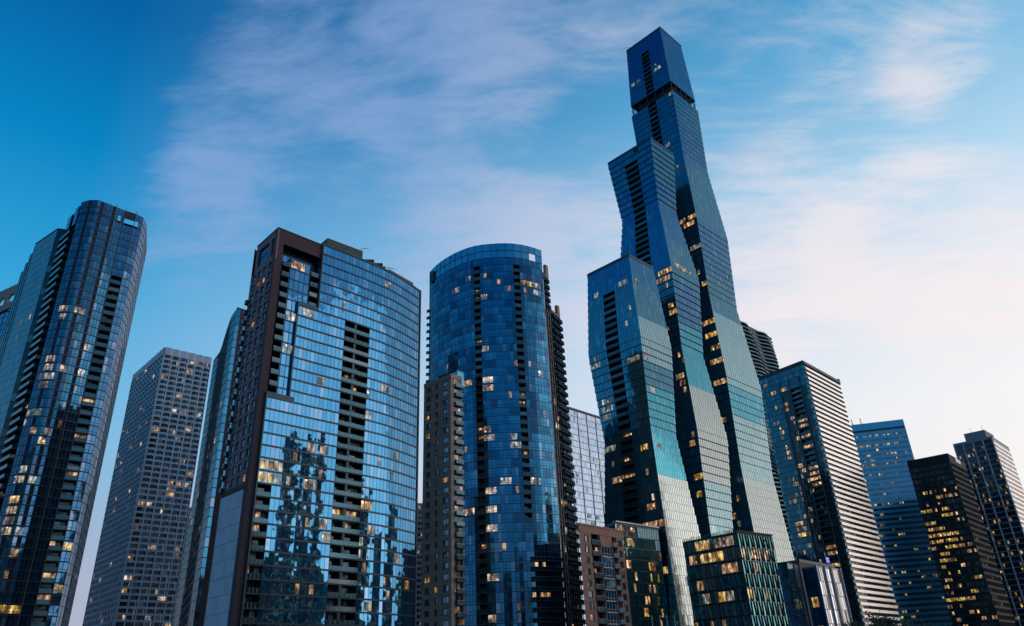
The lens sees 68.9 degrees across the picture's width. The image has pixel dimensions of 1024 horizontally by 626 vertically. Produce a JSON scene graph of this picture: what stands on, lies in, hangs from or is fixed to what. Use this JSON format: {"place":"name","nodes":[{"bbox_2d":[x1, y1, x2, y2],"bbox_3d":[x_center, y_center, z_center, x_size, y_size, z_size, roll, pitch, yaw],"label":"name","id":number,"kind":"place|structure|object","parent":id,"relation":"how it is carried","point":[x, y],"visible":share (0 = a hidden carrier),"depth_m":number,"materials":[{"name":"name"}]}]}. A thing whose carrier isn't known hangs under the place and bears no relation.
{"place":"outdoors","nodes":[
{"label":"outdoors","id":0,"kind":"place"},
{"bbox_2d":[0,284,17,342],"bbox_3d":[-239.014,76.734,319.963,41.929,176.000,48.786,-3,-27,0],"label":"apartment tower","id":1,"kind":"structure","parent":0,"point":[7,294],"depth_m":336.31,"materials":[{"name":"blue glass"}]},
{"bbox_2d":[0,200,146,625],"bbox_3d":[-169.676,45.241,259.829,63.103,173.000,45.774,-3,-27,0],"label":"apartment tower","id":2,"kind":"structure","parent":0,"point":[64,340],"depth_m":251.15,"materials":[{"name":"blue glass"}]},
{"bbox_2d":[0,605,9,612],"bbox_3d":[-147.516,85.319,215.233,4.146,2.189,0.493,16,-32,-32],"label":"lit window","id":3,"kind":"structure","parent":2,"relation":"in","point":[6,607],"depth_m":215.88,"materials":[{"name":"yellow glass"}]},
{"bbox_2d":[0,527,11,534],"bbox_3d":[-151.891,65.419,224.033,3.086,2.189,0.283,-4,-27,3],"label":"lit window","id":4,"kind":"structure","parent":2,"relation":"in","point":[6,528],"depth_m":224.04,"materials":[{"name":"beige glass"}]},
{"bbox_2d":[3,517,13,523],"bbox_3d":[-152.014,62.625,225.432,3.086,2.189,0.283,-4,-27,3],"label":"lit window","id":5,"kind":"structure","parent":2,"relation":"in","point":[12,518],"depth_m":225.47,"materials":[{"name":"brown"}]},
{"bbox_2d":[6,506,16,513],"bbox_3d":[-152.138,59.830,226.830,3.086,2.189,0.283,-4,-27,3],"label":"lit window","id":6,"kind":"structure","parent":2,"relation":"in","point":[15,507],"depth_m":226.85,"materials":[{"name":"beige glass"}]},
{"bbox_2d":[9,549,18,556],"bbox_3d":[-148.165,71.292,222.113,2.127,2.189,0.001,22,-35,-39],"label":"lit window","id":7,"kind":"structure","parent":2,"relation":"in","point":[12,551],"depth_m":222.13,"materials":[{"name":"beige glass"}]},
{"bbox_2d":[8,605,20,613],"bbox_3d":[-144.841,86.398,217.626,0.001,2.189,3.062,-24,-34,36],"label":"lit window","id":8,"kind":"structure","parent":2,"relation":"in","point":[11,608],"depth_m":217.68,"materials":[{"name":"yellow glass"}]},
{"bbox_2d":[14,527,23,534],"bbox_3d":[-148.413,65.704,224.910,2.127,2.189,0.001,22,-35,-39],"label":"lit window","id":9,"kind":"structure","parent":2,"relation":"in","point":[17,531],"depth_m":224.92,"materials":[{"name":"grey glass"}]},
{"bbox_2d":[14,476,24,482],"bbox_3d":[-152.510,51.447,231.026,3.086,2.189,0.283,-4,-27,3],"label":"lit window","id":10,"kind":"structure","parent":2,"relation":"in","point":[19,477],"depth_m":230.98,"materials":[{"name":"beige glass"}]},
{"bbox_2d":[27,476,36,482],"bbox_3d":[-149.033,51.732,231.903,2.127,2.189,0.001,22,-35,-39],"label":"lit window","id":11,"kind":"structure","parent":2,"relation":"in","point":[30,479],"depth_m":231.89,"materials":[{"name":"beige glass"}]},
{"bbox_2d":[29,427,36,433],"bbox_3d":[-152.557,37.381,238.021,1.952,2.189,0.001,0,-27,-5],"label":"lit window","id":12,"kind":"structure","parent":2,"relation":"in","point":[35,428],"depth_m":237.99,"materials":[{"name":"beige glass"}]},
{"bbox_2d":[29,409,41,415],"bbox_3d":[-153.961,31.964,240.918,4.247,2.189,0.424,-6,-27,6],"label":"lit window","id":13,"kind":"structure","parent":2,"relation":"in","point":[36,411],"depth_m":240.92,"materials":[{"name":"grey glass"}]},
{"bbox_2d":[37,436,45,443],"bbox_3d":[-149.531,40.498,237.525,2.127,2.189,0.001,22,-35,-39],"label":"lit window","id":14,"kind":"structure","parent":2,"relation":"in","point":[40,439],"depth_m":237.50,"materials":[{"name":"beige glass"}]},
{"bbox_2d":[43,364,52,369],"bbox_3d":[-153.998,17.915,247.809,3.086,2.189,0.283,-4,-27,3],"label":"lit window","id":15,"kind":"structure","parent":2,"relation":"in","point":[48,365],"depth_m":247.87,"materials":[{"name":"beige glass"}]},
{"bbox_2d":[44,428,52,434],"bbox_3d":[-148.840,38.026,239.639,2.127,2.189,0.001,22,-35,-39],"label":"lit window","id":16,"kind":"structure","parent":2,"relation":"in","point":[46,431],"depth_m":239.60,"materials":[{"name":"grey glass"}]},
{"bbox_2d":[44,373,53,378],"bbox_3d":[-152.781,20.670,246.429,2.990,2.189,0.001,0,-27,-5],"label":"lit window","id":17,"kind":"structure","parent":2,"relation":"in","point":[49,374],"depth_m":246.36,"materials":[{"name":"beige glass"}]},
{"bbox_2d":[45,355,55,361],"bbox_3d":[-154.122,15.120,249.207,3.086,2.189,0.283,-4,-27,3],"label":"lit window","id":18,"kind":"structure","parent":2,"relation":"in","point":[50,357],"depth_m":249.20,"materials":[{"name":"beige glass"}]},
{"bbox_2d":[53,585,63,592],"bbox_3d":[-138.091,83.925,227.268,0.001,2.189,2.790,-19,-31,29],"label":"lit window","id":19,"kind":"structure","parent":2,"relation":"in","point":[60,589],"depth_m":227.43,"materials":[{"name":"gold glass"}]},
{"bbox_2d":[63,542,72,549],"bbox_3d":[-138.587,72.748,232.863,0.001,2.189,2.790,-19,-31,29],"label":"lit window","id":20,"kind":"structure","parent":2,"relation":"in","point":[65,543],"depth_m":232.79,"materials":[{"name":"yellow glass"}]},
{"bbox_2d":[74,307,84,313],"bbox_3d":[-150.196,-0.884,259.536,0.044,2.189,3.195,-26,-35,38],"label":"lit window","id":21,"kind":"structure","parent":2,"relation":"in","point":[76,308],"depth_m":259.57,"materials":[{"name":"beige glass"}]},
{"bbox_2d":[82,347,211,625],"bbox_3d":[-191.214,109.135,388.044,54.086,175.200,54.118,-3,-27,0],"label":"concrete tower","id":22,"kind":"structure","parent":0,"point":[135,575],"depth_m":378.76,"materials":[{"name":"grey concrete"}]},
{"bbox_2d":[83,355,162,625],"bbox_3d":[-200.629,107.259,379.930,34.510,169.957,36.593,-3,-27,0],"label":"windows","id":23,"kind":"structure","parent":22,"relation":"in","point":[162,355],"depth_m":383.39,"materials":[{"name":"blue glass"}]},
{"bbox_2d":[115,438,197,625],"bbox_3d":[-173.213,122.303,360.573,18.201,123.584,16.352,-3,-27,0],"label":"windows","id":24,"kind":"structure","parent":22,"relation":"in","point":[146,578],"depth_m":366.28,"materials":[{"name":"black glass"}]},
{"bbox_2d":[171,507,190,625],"bbox_3d":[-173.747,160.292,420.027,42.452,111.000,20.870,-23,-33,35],"label":"office tower","id":25,"kind":"structure","parent":0,"point":[177,592],"depth_m":427.45,"materials":[{"name":"grey glass"}]},
{"bbox_2d":[174,307,245,625],"bbox_3d":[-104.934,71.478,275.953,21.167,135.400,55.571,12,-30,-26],"label":"glass tower","id":26,"kind":"structure","parent":0,"point":[192,595],"depth_m":265.43,"materials":[{"name":"glass"}]},
{"bbox_2d":[416,503,421,625],"bbox_3d":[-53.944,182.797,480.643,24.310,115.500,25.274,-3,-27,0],"label":"office block","id":27,"kind":"structure","parent":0,"point":[419,572],"depth_m":478.81,"materials":[{"name":"black glass"}]},
{"bbox_2d":[421,369,465,625],"bbox_3d":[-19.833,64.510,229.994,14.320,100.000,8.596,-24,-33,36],"label":"masonry tower","id":28,"kind":"structure","parent":0,"point":[443,592],"depth_m":228.81,"materials":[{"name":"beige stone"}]},
{"bbox_2d":[426,243,585,625],"bbox_3d":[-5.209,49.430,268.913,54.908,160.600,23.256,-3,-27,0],"label":"residential tower","id":29,"kind":"structure","parent":0,"point":[489,324],"depth_m":263.57,"materials":[{"name":"blue glass"}]},
{"bbox_2d":[463,508,474,515],"bbox_3d":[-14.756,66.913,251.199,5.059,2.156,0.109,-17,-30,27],"label":"lit window","id":30,"kind":"structure","parent":29,"relation":"in","point":[467,511],"depth_m":251.04,"materials":[{"name":"beige glass"}]},
{"bbox_2d":[483,376,492,382],"bbox_3d":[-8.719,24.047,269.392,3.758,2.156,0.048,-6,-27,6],"label":"lit window","id":31,"kind":"structure","parent":29,"relation":"in","point":[484,378],"depth_m":269.39,"materials":[{"name":"beige glass"}]},
{"bbox_2d":[483,384,492,390],"bbox_3d":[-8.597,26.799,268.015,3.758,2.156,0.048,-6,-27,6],"label":"lit window","id":32,"kind":"structure","parent":29,"relation":"in","point":[489,387],"depth_m":268.04,"materials":[{"name":"beige glass"}]},
{"bbox_2d":[484,434,494,440],"bbox_3d":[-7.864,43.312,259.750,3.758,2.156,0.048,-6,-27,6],"label":"lit window","id":33,"kind":"structure","parent":29,"relation":"in","point":[491,436],"depth_m":259.76,"materials":[{"name":"grey glass"}]},
{"bbox_2d":[485,487,495,493],"bbox_3d":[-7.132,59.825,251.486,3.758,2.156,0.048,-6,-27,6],"label":"lit window","id":34,"kind":"structure","parent":29,"relation":"in","point":[487,490],"depth_m":251.50,"materials":[{"name":"beige glass"}]},
{"bbox_2d":[486,505,496,512],"bbox_3d":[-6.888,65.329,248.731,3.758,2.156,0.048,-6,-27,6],"label":"lit window","id":35,"kind":"structure","parent":29,"relation":"in","point":[487,507],"depth_m":248.78,"materials":[{"name":"beige glass"}]},
{"bbox_2d":[486,524,497,531],"bbox_3d":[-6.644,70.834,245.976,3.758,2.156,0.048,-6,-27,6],"label":"lit window","id":36,"kind":"structure","parent":29,"relation":"in","point":[489,528],"depth_m":245.97,"materials":[{"name":"beige glass"}]},
{"bbox_2d":[488,615,495,622],"bbox_3d":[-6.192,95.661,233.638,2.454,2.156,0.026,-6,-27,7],"label":"lit window","id":37,"kind":"structure","parent":29,"relation":"in","point":[491,618],"depth_m":233.65,"materials":[{"name":"beige glass"}]},
{"bbox_2d":[487,573,498,580],"bbox_3d":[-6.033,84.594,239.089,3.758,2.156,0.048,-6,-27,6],"label":"lit window","id":38,"kind":"structure","parent":29,"relation":"in","point":[495,576],"depth_m":239.13,"materials":[{"name":"grey glass"}]},
{"bbox_2d":[500,477,511,483],"bbox_3d":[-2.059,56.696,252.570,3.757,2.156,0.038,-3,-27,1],"label":"lit window","id":39,"kind":"structure","parent":29,"relation":"in","point":[505,479],"depth_m":252.57,"materials":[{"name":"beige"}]},
{"bbox_2d":[510,442,520,447],"bbox_3d":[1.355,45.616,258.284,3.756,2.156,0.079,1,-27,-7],"label":"lit window","id":40,"kind":"structure","parent":29,"relation":"in","point":[512,443],"depth_m":258.31,"materials":[{"name":"beige glass"}]},
{"bbox_2d":[531,477,540,483],"bbox_3d":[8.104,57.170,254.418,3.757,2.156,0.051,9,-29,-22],"label":"lit window","id":41,"kind":"structure","parent":29,"relation":"in","point":[533,479],"depth_m":254.43,"materials":[{"name":"beige glass"}]},
{"bbox_2d":[0,0,1023,625],"label":"sky","id":42,"kind":"structure","parent":0,"point":[865,158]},
{"bbox_2d":[551,406,604,625],"bbox_3d":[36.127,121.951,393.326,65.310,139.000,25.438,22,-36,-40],"label":"office tower","id":43,"kind":"structure","parent":0,"point":[587,446],"depth_m":399.96,"materials":[{"name":"glass"}]},
{"bbox_2d":[683,529,788,625],"bbox_3d":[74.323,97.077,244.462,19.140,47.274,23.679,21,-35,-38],"label":"glass block","id":44,"kind":"structure","parent":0,"point":[734,578],"depth_m":242.36,"materials":[{"name":"glass"}]},
{"bbox_2d":[689,555,696,564],"bbox_3d":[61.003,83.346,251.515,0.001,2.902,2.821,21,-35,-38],"label":"lit window","id":45,"kind":"structure","parent":44,"relation":"in","point":[690,557],"depth_m":251.56,"materials":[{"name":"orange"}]},
{"bbox_2d":[697,581,704,590],"bbox_3d":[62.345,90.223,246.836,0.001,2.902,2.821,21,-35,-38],"label":"lit window","id":46,"kind":"structure","parent":44,"relation":"in","point":[701,588],"depth_m":246.72,"materials":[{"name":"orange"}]},
{"bbox_2d":[695,540,709,550],"bbox_3d":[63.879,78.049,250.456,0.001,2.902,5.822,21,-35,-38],"label":"lit window","id":47,"kind":"structure","parent":44,"relation":"in","point":[701,543],"depth_m":250.48,"materials":[{"name":"yellow glass"}]},
{"bbox_2d":[700,553,711,563],"bbox_3d":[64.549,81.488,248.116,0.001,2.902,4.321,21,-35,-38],"label":"lit window","id":48,"kind":"structure","parent":44,"relation":"in","point":[705,556],"depth_m":248.11,"materials":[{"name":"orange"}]},
{"bbox_2d":[712,551,723,561],"bbox_3d":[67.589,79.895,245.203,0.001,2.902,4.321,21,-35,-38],"label":"lit window","id":49,"kind":"structure","parent":44,"relation":"in","point":[721,556],"depth_m":245.22,"materials":[{"name":"yellow glass"}]},
{"bbox_2d":[718,592,726,601],"bbox_3d":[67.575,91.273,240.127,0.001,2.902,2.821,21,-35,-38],"label":"lit window","id":50,"kind":"structure","parent":44,"relation":"in","point":[720,596],"depth_m":240.18,"materials":[{"name":"yellow glass"}]},
{"bbox_2d":[713,536,733,547],"bbox_3d":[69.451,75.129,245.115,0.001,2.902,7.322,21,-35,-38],"label":"lit window","id":51,"kind":"structure","parent":44,"relation":"in","point":[727,538],"depth_m":245.04,"materials":[{"name":"grey glass"}]},
{"bbox_2d":[721,562,737,573],"bbox_3d":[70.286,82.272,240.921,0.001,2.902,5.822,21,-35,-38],"label":"lit window","id":52,"kind":"structure","parent":44,"relation":"in","point":[731,568],"depth_m":240.95,"materials":[{"name":"beige"}]},
{"bbox_2d":[726,591,734,600],"bbox_3d":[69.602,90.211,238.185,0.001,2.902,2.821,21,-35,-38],"label":"lit window","id":53,"kind":"structure","parent":44,"relation":"in","point":[728,594],"depth_m":238.26,"materials":[{"name":"grey glass"}]},
{"bbox_2d":[750,549,760,558],"bbox_3d":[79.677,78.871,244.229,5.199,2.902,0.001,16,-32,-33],"label":"lit window","id":54,"kind":"structure","parent":44,"relation":"in","point":[751,549],"depth_m":244.23,"materials":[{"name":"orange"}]},
{"bbox_2d":[741,321,794,558],"bbox_3d":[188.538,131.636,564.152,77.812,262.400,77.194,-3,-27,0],"label":"residential tower","id":55,"kind":"structure","parent":0,"point":[762,352],"depth_m":605.69,"materials":[{"name":"black glass"}]},
{"bbox_2d":[759,360,901,625],"bbox_3d":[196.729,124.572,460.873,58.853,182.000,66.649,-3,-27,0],"label":"office tower","id":56,"kind":"structure","parent":0,"point":[828,506],"depth_m":452.13,"materials":[{"name":"black glass"}]},
{"bbox_2d":[850,418,952,625],"bbox_3d":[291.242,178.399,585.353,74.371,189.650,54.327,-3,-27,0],"label":"office tower","id":57,"kind":"structure","parent":0,"point":[884,452],"depth_m":570.68,"materials":[{"name":"blue glass"}]},
{"bbox_2d":[907,453,1015,625],"bbox_3d":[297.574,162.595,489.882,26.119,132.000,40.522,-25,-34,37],"label":"office tower","id":58,"kind":"structure","parent":0,"point":[974,592],"depth_m":482.58,"materials":[{"name":"black glass"}]},
{"bbox_2d":[928,526,944,531],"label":"lit window","id":59,"kind":"structure","parent":58,"relation":"in","point":[936,528],"depth_m":489.65,"materials":[{"name":"yellow glass"}]},
{"bbox_2d":[928,531,958,537],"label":"lit window","id":60,"kind":"structure","parent":58,"relation":"in","point":[954,532],"depth_m":486.13,"materials":[{"name":"yellow glass"}]},
{"bbox_2d":[946,596,975,601],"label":"lit window","id":61,"kind":"structure","parent":58,"relation":"in","point":[963,598],"depth_m":469.00,"materials":[{"name":"yellow glass"}]},
{"bbox_2d":[953,426,1023,625],"bbox_3d":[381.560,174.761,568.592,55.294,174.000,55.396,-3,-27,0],"label":"residential tower","id":62,"kind":"structure","parent":0,"point":[985,457],"depth_m":563.52,"materials":[{"name":"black glass"}]},
{"label":"ground","id":63,"kind":"structure","parent":0,"visible":0},
{"bbox_2d":[203,227,420,625],"bbox_3d":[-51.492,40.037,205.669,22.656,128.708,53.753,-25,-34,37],"label":"residential tower","id":64,"kind":"structure","parent":63,"relation":"on","point":[317,520],"depth_m":196.21,"materials":[{"name":"blue glass"}]},
{"bbox_2d":[258,245,268,266],"bbox_3d":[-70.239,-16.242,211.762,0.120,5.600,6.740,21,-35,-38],"label":"loft window","id":65,"kind":"structure","parent":64,"relation":"in","point":[263,256],"depth_m":212.27,"materials":[{"name":"blue glass"}]},
{"bbox_2d":[258,472,271,482],"bbox_3d":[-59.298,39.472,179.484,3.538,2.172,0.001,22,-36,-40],"label":"lit window","id":66,"kind":"structure","parent":64,"relation":"in","point":[261,475],"depth_m":179.41,"materials":[{"name":"yellow glass"}]},
{"bbox_2d":[259,459,277,470],"bbox_3d":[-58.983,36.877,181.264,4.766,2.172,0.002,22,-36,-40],"label":"lit window","id":67,"kind":"structure","parent":64,"relation":"in","point":[267,464],"depth_m":181.21,"materials":[{"name":"yellow glass"}]},
{"bbox_2d":[272,474,281,483],"bbox_3d":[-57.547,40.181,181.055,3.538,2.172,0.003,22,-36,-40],"label":"lit window","id":68,"kind":"structure","parent":64,"relation":"in","point":[275,478],"depth_m":181.46,"materials":[{"name":"grey glass"}]},
{"bbox_2d":[282,344,291,353],"bbox_3d":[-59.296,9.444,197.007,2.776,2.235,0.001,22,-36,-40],"label":"lit window","id":69,"kind":"structure","parent":64,"relation":"in","point":[284,348],"depth_m":196.99,"materials":[{"name":"white glass"}]},
{"bbox_2d":[286,311,295,320],"bbox_3d":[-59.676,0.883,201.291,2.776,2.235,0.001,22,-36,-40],"label":"lit window","id":70,"kind":"structure","parent":64,"relation":"in","point":[288,314],"depth_m":201.32,"materials":[{"name":"white glass"}]},
{"bbox_2d":[291,260,304,271],"bbox_3d":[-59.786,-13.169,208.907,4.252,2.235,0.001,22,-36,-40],"label":"lit window","id":71,"kind":"structure","parent":64,"relation":"in","point":[293,264],"depth_m":208.83,"materials":[{"name":"beige glass"}]},
{"bbox_2d":[302,308,313,317],"bbox_3d":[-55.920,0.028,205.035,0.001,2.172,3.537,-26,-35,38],"label":"lit window","id":72,"kind":"structure","parent":64,"relation":"in","point":[308,314],"depth_m":205.04,"materials":[{"name":"white glass"}]},
{"bbox_2d":[304,479,316,489],"bbox_3d":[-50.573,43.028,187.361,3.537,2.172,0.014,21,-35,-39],"label":"lit window","id":73,"kind":"structure","parent":64,"relation":"in","point":[306,485],"depth_m":187.28,"materials":[{"name":"grey glass"}]},
{"bbox_2d":[307,443,315,452],"bbox_3d":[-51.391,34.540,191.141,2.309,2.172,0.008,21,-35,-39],"label":"lit window","id":74,"kind":"structure","parent":64,"relation":"in","point":[309,449],"depth_m":191.07,"materials":[{"name":"beige glass"}]},
{"bbox_2d":[317,376,324,385],"bbox_3d":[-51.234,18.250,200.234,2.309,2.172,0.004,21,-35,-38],"label":"lit window","id":75,"kind":"structure","parent":64,"relation":"in","point":[321,380],"depth_m":200.29,"materials":[{"name":"grey glass"}]},
{"bbox_2d":[319,519,326,528],"bbox_3d":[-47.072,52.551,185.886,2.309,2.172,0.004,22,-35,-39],"label":"lit window","id":76,"kind":"structure","parent":64,"relation":"in","point":[323,523],"depth_m":185.96,"materials":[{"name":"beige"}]},
{"bbox_2d":[320,445,327,454],"bbox_3d":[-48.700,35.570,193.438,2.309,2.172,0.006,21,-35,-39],"label":"lit window","id":77,"kind":"structure","parent":64,"relation":"in","point":[323,450],"depth_m":193.42,"materials":[{"name":"beige glass"}]},
{"bbox_2d":[322,533,330,541],"bbox_3d":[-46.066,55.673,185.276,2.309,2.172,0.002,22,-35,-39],"label":"lit window","id":78,"kind":"structure","parent":64,"relation":"in","point":[324,539],"depth_m":185.19,"materials":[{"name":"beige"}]},
{"bbox_2d":[361,501,371,510],"bbox_3d":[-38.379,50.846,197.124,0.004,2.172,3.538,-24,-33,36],"label":"lit window","id":79,"kind":"structure","parent":64,"relation":"in","point":[363,503],"depth_m":197.04,"materials":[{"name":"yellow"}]},
{"bbox_2d":[364,602,371,610],"bbox_3d":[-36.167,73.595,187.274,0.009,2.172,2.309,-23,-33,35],"label":"lit window","id":80,"kind":"structure","parent":64,"relation":"in","point":[366,604],"depth_m":187.28,"materials":[{"name":"beige glass"}]},
{"bbox_2d":[366,411,372,419],"bbox_3d":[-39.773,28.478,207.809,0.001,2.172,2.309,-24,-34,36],"label":"lit window","id":81,"kind":"structure","parent":64,"relation":"in","point":[368,414],"depth_m":207.81,"materials":[{"name":"white glass"}]},
{"bbox_2d":[367,526,374,534],"bbox_3d":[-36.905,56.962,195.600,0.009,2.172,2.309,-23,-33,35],"label":"lit window","id":82,"kind":"structure","parent":64,"relation":"in","point":[371,530],"depth_m":195.60,"materials":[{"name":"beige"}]},
{"bbox_2d":[381,384,389,393],"bbox_3d":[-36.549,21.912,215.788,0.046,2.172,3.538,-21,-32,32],"label":"lit window","id":83,"kind":"structure","parent":64,"relation":"in","point":[384,388],"depth_m":215.72,"materials":[{"name":"grey glass"}]},
{"bbox_2d":[404,580,408,588],"bbox_3d":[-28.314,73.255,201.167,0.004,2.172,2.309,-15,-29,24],"label":"lit window","id":84,"kind":"structure","parent":64,"relation":"in","point":[406,583],"depth_m":201.00,"materials":[{"name":"brown glass"}]},
{"bbox_2d":[576,519,631,625],"bbox_3d":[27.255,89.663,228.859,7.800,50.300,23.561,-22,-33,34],"label":"brick apartments","id":85,"kind":"structure","parent":63,"relation":"on","point":[605,588],"depth_m":230.56,"materials":[{"name":"brown brick"}]},
{"bbox_2d":[604,521,669,625],"bbox_3d":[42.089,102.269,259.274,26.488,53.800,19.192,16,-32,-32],"label":"glass block","id":86,"kind":"structure","parent":63,"relation":"on","point":[645,577],"depth_m":258.42,"materials":[{"name":"glass"}]},
{"bbox_2d":[626,538,633,545],"bbox_3d":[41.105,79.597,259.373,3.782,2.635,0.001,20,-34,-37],"label":"lit window","id":87,"kind":"structure","parent":86,"relation":"in","point":[628,539],"depth_m":259.38,"materials":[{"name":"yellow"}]},
{"bbox_2d":[587,26,794,625],"bbox_3d":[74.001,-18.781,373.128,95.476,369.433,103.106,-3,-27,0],"label":"glass skyscraper","id":88,"kind":"structure","parent":63,"relation":"on","point":[677,387],"depth_m":337.09,"materials":[{"name":"glass"}]},
{"bbox_2d":[591,362,599,369],"bbox_3d":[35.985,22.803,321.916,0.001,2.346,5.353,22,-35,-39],"label":"lit window","id":89,"kind":"structure","parent":88,"relation":"in","point":[597,364],"depth_m":321.94,"materials":[{"name":"grey glass"}]},
{"bbox_2d":[602,397,611,404],"bbox_3d":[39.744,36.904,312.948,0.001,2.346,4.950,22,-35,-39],"label":"lit window","id":90,"kind":"structure","parent":88,"relation":"in","point":[607,400],"depth_m":312.88,"materials":[{"name":"grey glass"}]},
{"bbox_2d":[601,405,612,412],"bbox_3d":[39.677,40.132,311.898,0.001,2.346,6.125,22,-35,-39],"label":"lit window","id":91,"kind":"structure","parent":88,"relation":"in","point":[604,408],"depth_m":311.66,"materials":[{"name":"grey glass"}]},
{"bbox_2d":[603,413,611,420],"bbox_3d":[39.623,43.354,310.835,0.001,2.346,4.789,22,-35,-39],"label":"lit window","id":92,"kind":"structure","parent":88,"relation":"in","point":[605,417],"depth_m":310.86,"materials":[{"name":"grey glass"}]},
{"bbox_2d":[605,444,615,452],"bbox_3d":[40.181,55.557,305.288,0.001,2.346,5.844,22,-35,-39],"label":"lit window","id":93,"kind":"structure","parent":88,"relation":"in","point":[607,449],"depth_m":305.33,"materials":[{"name":"beige glass"}]},
{"bbox_2d":[612,475,624,483],"bbox_3d":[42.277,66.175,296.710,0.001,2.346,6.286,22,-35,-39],"label":"lit window","id":94,"kind":"structure","parent":88,"relation":"in","point":[617,479],"depth_m":296.91,"materials":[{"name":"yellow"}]},
{"bbox_2d":[627,354,639,363],"bbox_3d":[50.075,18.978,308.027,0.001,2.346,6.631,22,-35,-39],"label":"lit window","id":95,"kind":"structure","parent":88,"relation":"in","point":[632,359],"depth_m":307.95,"materials":[{"name":"grey glass"}]},
{"bbox_2d":[647,503,655,510],"bbox_3d":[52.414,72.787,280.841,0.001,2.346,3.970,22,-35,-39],"label":"lit window","id":96,"kind":"structure","parent":88,"relation":"in","point":[649,507],"depth_m":280.84,"materials":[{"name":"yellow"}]},
{"bbox_2d":[643,519,666,526],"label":"lit window","id":97,"kind":"structure","parent":88,"relation":"in","point":[654,523],"depth_m":276.28,"materials":[{"name":"yellow glass"}]},
{"bbox_2d":[658,266,671,275],"bbox_3d":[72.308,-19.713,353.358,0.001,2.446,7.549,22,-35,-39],"label":"lit window","id":98,"kind":"structure","parent":88,"relation":"in","point":[669,269],"depth_m":353.20,"materials":[{"name":"yellow glass"}]},
{"bbox_2d":[674,262,690,274],"bbox_3d":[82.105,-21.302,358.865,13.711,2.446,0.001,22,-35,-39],"label":"lit window","id":99,"kind":"structure","parent":88,"relation":"in","point":[680,267],"depth_m":358.89,"materials":[{"name":"grey glass"}]},
{"bbox_2d":[690,242,700,250],"bbox_3d":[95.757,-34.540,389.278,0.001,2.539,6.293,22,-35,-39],"label":"lit window","id":100,"kind":"structure","parent":88,"relation":"in","point":[699,244],"depth_m":389.14,"materials":[{"name":"grey"}]},
{"bbox_2d":[694,473,702,479],"bbox_3d":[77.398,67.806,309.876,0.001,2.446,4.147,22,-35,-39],"label":"lit window","id":101,"kind":"structure","parent":88,"relation":"in","point":[698,476],"depth_m":309.91,"materials":[{"name":"yellow glass"}]},
{"bbox_2d":[705,330,716,338],"bbox_3d":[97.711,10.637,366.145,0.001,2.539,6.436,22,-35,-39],"label":"lit window","id":102,"kind":"structure","parent":88,"relation":"in","point":[714,332],"depth_m":366.24,"materials":[{"name":"yellow glass"}]},
{"bbox_2d":[710,357,724,364],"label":"lit window","id":103,"kind":"structure","parent":88,"relation":"in","point":[717,359],"depth_m":358.45,"materials":[{"name":"beige glass"}]},
{"bbox_2d":[713,377,726,385],"bbox_3d":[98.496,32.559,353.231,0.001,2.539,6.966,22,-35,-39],"label":"lit window","id":104,"kind":"structure","parent":88,"relation":"in","point":[720,380],"depth_m":353.33,"materials":[{"name":"beige glass"}]},
{"bbox_2d":[778,562,809,625],"bbox_3d":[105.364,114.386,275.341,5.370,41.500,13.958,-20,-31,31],"label":"stair tower","id":105,"kind":"structure","parent":63,"relation":"on","point":[794,599],"depth_m":276.20,"materials":[{"name":"blue glass"}]},
{"bbox_2d":[777,557,833,625],"bbox_3d":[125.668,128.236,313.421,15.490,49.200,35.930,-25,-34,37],"label":"block","id":106,"kind":"structure","parent":63,"relation":"on","point":[800,563],"depth_m":306.67,"materials":[{"name":"concrete"}]},
{"bbox_2d":[802,564,852,625],"bbox_3d":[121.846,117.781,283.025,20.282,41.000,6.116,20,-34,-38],"label":"office building","id":107,"kind":"structure","parent":63,"relation":"on","point":[827,596],"depth_m":283.67,"materials":[{"name":"blue glass"}]},
{"bbox_2d":[812,597,819,606],"bbox_3d":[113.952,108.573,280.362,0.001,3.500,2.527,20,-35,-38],"label":"lit window","id":108,"kind":"structure","parent":107,"relation":"in","point":[816,598],"depth_m":280.32,"materials":[{"name":"yellow glass"}]},
{"bbox_2d":[841,618,865,625],"bbox_3d":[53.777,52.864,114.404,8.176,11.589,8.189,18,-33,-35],"label":"tree","id":109,"kind":"object","parent":63,"relation":"on","point":[855,623],"visible":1,"depth_m":117.44,"materials":[{"name":"green plant"}]},
{"bbox_2d":[860,610,913,625],"bbox_3d":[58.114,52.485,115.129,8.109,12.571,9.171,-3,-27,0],"label":"tree","id":110,"kind":"object","parent":63,"relation":"on","point":[880,621],"visible":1,"depth_m":117.16,"materials":[{"name":"green plant"}]},
{"bbox_2d":[897,616,927,625],"bbox_3d":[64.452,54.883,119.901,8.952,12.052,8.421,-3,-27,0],"label":"tree","id":111,"kind":"object","parent":63,"relation":"on","point":[910,623],"visible":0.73,"depth_m":121.07,"materials":[{"name":"green plant"}]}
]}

